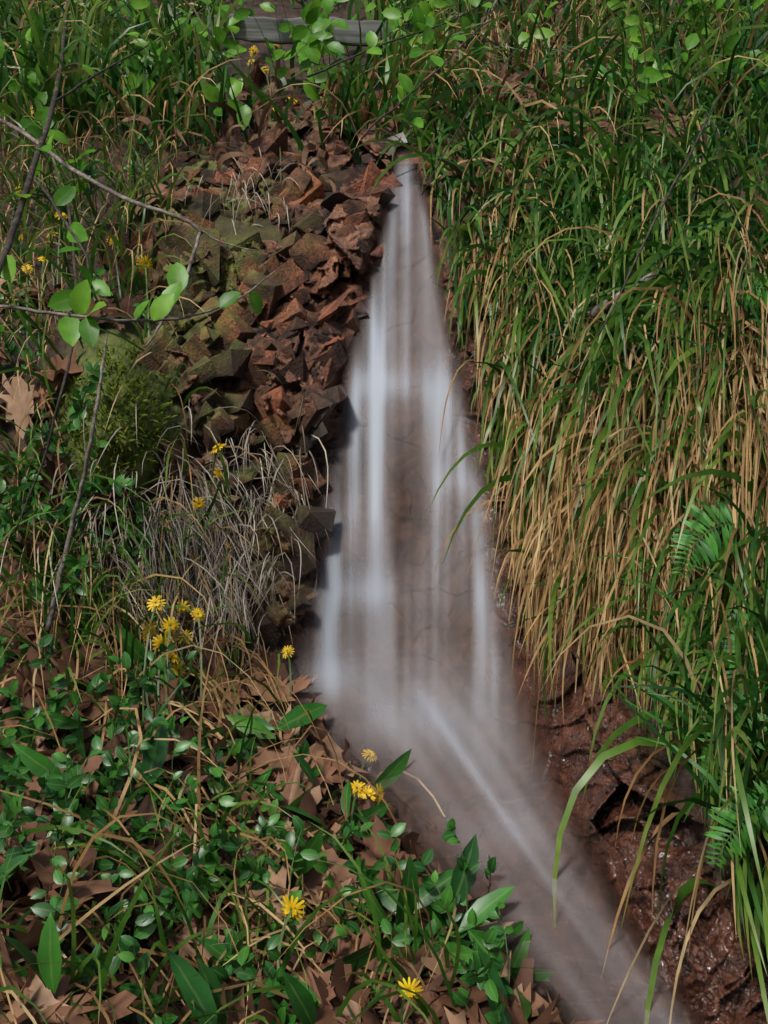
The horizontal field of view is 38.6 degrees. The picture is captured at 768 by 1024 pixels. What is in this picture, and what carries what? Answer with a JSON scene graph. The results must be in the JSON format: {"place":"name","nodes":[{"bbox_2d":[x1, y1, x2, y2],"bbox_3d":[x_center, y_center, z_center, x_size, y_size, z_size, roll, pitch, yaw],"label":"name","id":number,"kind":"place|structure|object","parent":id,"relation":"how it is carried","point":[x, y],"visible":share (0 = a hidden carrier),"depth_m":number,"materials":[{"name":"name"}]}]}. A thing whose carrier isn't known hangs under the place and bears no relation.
{"place":"outdoors","nodes":[
{"label":"outdoors","id":0,"kind":"place"},
{"bbox_2d":[173,208,280,317],"bbox_3d":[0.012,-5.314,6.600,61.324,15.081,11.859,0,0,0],"label":"rock","id":1,"kind":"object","parent":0,"point":[224,226],"depth_m":2.71,"materials":[{"name":"stone"}]},
{"bbox_2d":[0,16,287,739],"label":"grass","id":2,"kind":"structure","parent":1,"relation":"on","point":[24,317],"depth_m":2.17,"materials":[{"name":"green plant"}]},
{"bbox_2d":[0,125,330,700],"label":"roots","id":3,"kind":"object","parent":1,"relation":"on","point":[210,565],"visible":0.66,"depth_m":2.07,"materials":[{"name":"grey plant"}]},
{"bbox_2d":[11,48,405,1023],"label":"flower stems","id":4,"kind":"object","parent":1,"relation":"on","point":[203,562],"visible":0.51,"depth_m":1.96,"materials":[{"name":"green plant"}]},
{"bbox_2d":[15,44,423,1000],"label":"yellow flowers","id":5,"kind":"object","parent":4,"relation":"attached to","point":[363,792],"visible":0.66,"depth_m":1.88,"materials":[{"name":"yellow plant"}]},
{"bbox_2d":[23,52,411,985],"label":"flower cups","id":6,"kind":"object","parent":1,"relation":"on","point":[215,474],"visible":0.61,"depth_m":2.01,"materials":[{"name":"yellow plant"}]},
{"bbox_2d":[0,565,536,1023],"bbox_3d":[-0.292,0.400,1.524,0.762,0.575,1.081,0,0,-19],"label":"grass","id":7,"kind":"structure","parent":1,"relation":"on","point":[422,1003],"depth_m":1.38,"materials":[{"name":"green plant"}]},
{"bbox_2d":[0,0,549,1023],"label":"bilberry","id":8,"kind":"object","parent":1,"relation":"on","point":[54,786],"depth_m":1.51,"materials":[{"name":"green plant"}]},
{"bbox_2d":[0,624,556,1023],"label":"leaves","id":9,"kind":"object","parent":1,"relation":"on","point":[198,988],"depth_m":1.45,"materials":[{"name":"green plant"}]},
{"bbox_2d":[0,183,605,1023],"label":"dead leaves","id":10,"kind":"object","parent":1,"relation":"on","point":[328,995],"visible":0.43,"depth_m":1.58,"materials":[{"name":"brown plant"}]},
{"bbox_2d":[122,64,596,681],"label":"rock blocks","id":11,"kind":"object","parent":1,"relation":"on","point":[232,364],"visible":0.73,"depth_m":2.44,"materials":[{"name":"brown stone"}]},
{"bbox_2d":[0,0,767,1023],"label":"bank","id":12,"kind":"structure","parent":1,"relation":"on","point":[408,646],"depth_m":2.11,"materials":[{"name":"brown soil"}]},
{"bbox_2d":[60,195,269,486],"bbox_3d":[-0.444,-0.471,2.412,0.465,0.865,0.896,0,0,0],"label":"moss fuzz","id":13,"kind":"object","parent":12,"relation":"on","point":[129,394],"visible":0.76,"depth_m":2.06,"materials":[{"name":"green plant"}]},
{"bbox_2d":[1,0,491,347],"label":"twig leaves","id":14,"kind":"object","parent":12,"relation":"on","point":[76,299],"visible":0.92,"depth_m":1.66,"materials":[{"name":"green plant"}]},
{"bbox_2d":[207,14,389,46],"bbox_3d":[-0.262,-1.491,3.400,0.560,0.082,0.070,1,20,-2],"label":"plank","id":15,"kind":"object","parent":12,"relation":"on","point":[250,30],"visible":0.57,"depth_m":3.37,"materials":[{"name":"grey wood"}]},
{"bbox_2d":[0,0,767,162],"bbox_3d":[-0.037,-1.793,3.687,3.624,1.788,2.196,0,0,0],"label":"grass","id":16,"kind":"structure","parent":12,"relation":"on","point":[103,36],"depth_m":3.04,"materials":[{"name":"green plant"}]},
{"bbox_2d":[0,0,767,164],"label":"dark grass","id":17,"kind":"structure","parent":12,"relation":"on","point":[8,55],"depth_m":3.00,"materials":[{"name":"green plant"}]},
{"bbox_2d":[0,0,767,630],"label":"twigs","id":18,"kind":"object","parent":12,"relation":"on","point":[30,178],"depth_m":1.95,"materials":[{"name":"brown wood"}]},
{"bbox_2d":[84,0,683,328],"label":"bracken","id":19,"kind":"object","parent":12,"relation":"on","point":[232,118],"visible":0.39,"depth_m":2.88,"materials":[{"name":"green plant"}]},
{"bbox_2d":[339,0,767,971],"bbox_3d":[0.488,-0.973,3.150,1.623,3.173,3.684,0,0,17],"label":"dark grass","id":20,"kind":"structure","parent":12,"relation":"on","point":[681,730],"depth_m":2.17,"materials":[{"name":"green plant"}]},
{"bbox_2d":[593,0,767,867],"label":"fern","id":21,"kind":"object","parent":12,"relation":"on","point":[711,545],"visible":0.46,"depth_m":1.68,"materials":[{"name":"green plant"}]},
{"bbox_2d":[0,0,767,210],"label":"bright shrub","id":22,"kind":"object","parent":1,"relation":"on","point":[416,17],"depth_m":2.97,"materials":[{"name":"green plant"}]},
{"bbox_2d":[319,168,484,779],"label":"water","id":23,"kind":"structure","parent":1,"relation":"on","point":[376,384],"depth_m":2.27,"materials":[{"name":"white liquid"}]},
{"bbox_2d":[341,0,767,1023],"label":"grass","id":24,"kind":"structure","parent":1,"relation":"on","point":[583,268],"depth_m":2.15,"materials":[{"name":"green plant"}]},
{"bbox_2d":[452,16,696,233],"bbox_3d":[0.540,-1.150,3.156,0.664,1.030,1.204,0,0,0],"label":"dead fern pinnae","id":25,"kind":"object","parent":24,"relation":"on","point":[516,77],"visible":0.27,"depth_m":2.93,"materials":[{"name":"plant"}]},
{"bbox_2d":[480,37,679,207],"bbox_3d":[0.522,-1.117,3.163,0.623,0.956,1.210,0,0,0],"label":"dead fern rachis","id":26,"kind":"object","parent":25,"relation":"attached to","point":[567,119],"visible":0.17,"depth_m":3.05,"materials":[{"name":"brown plant"}]}
]}

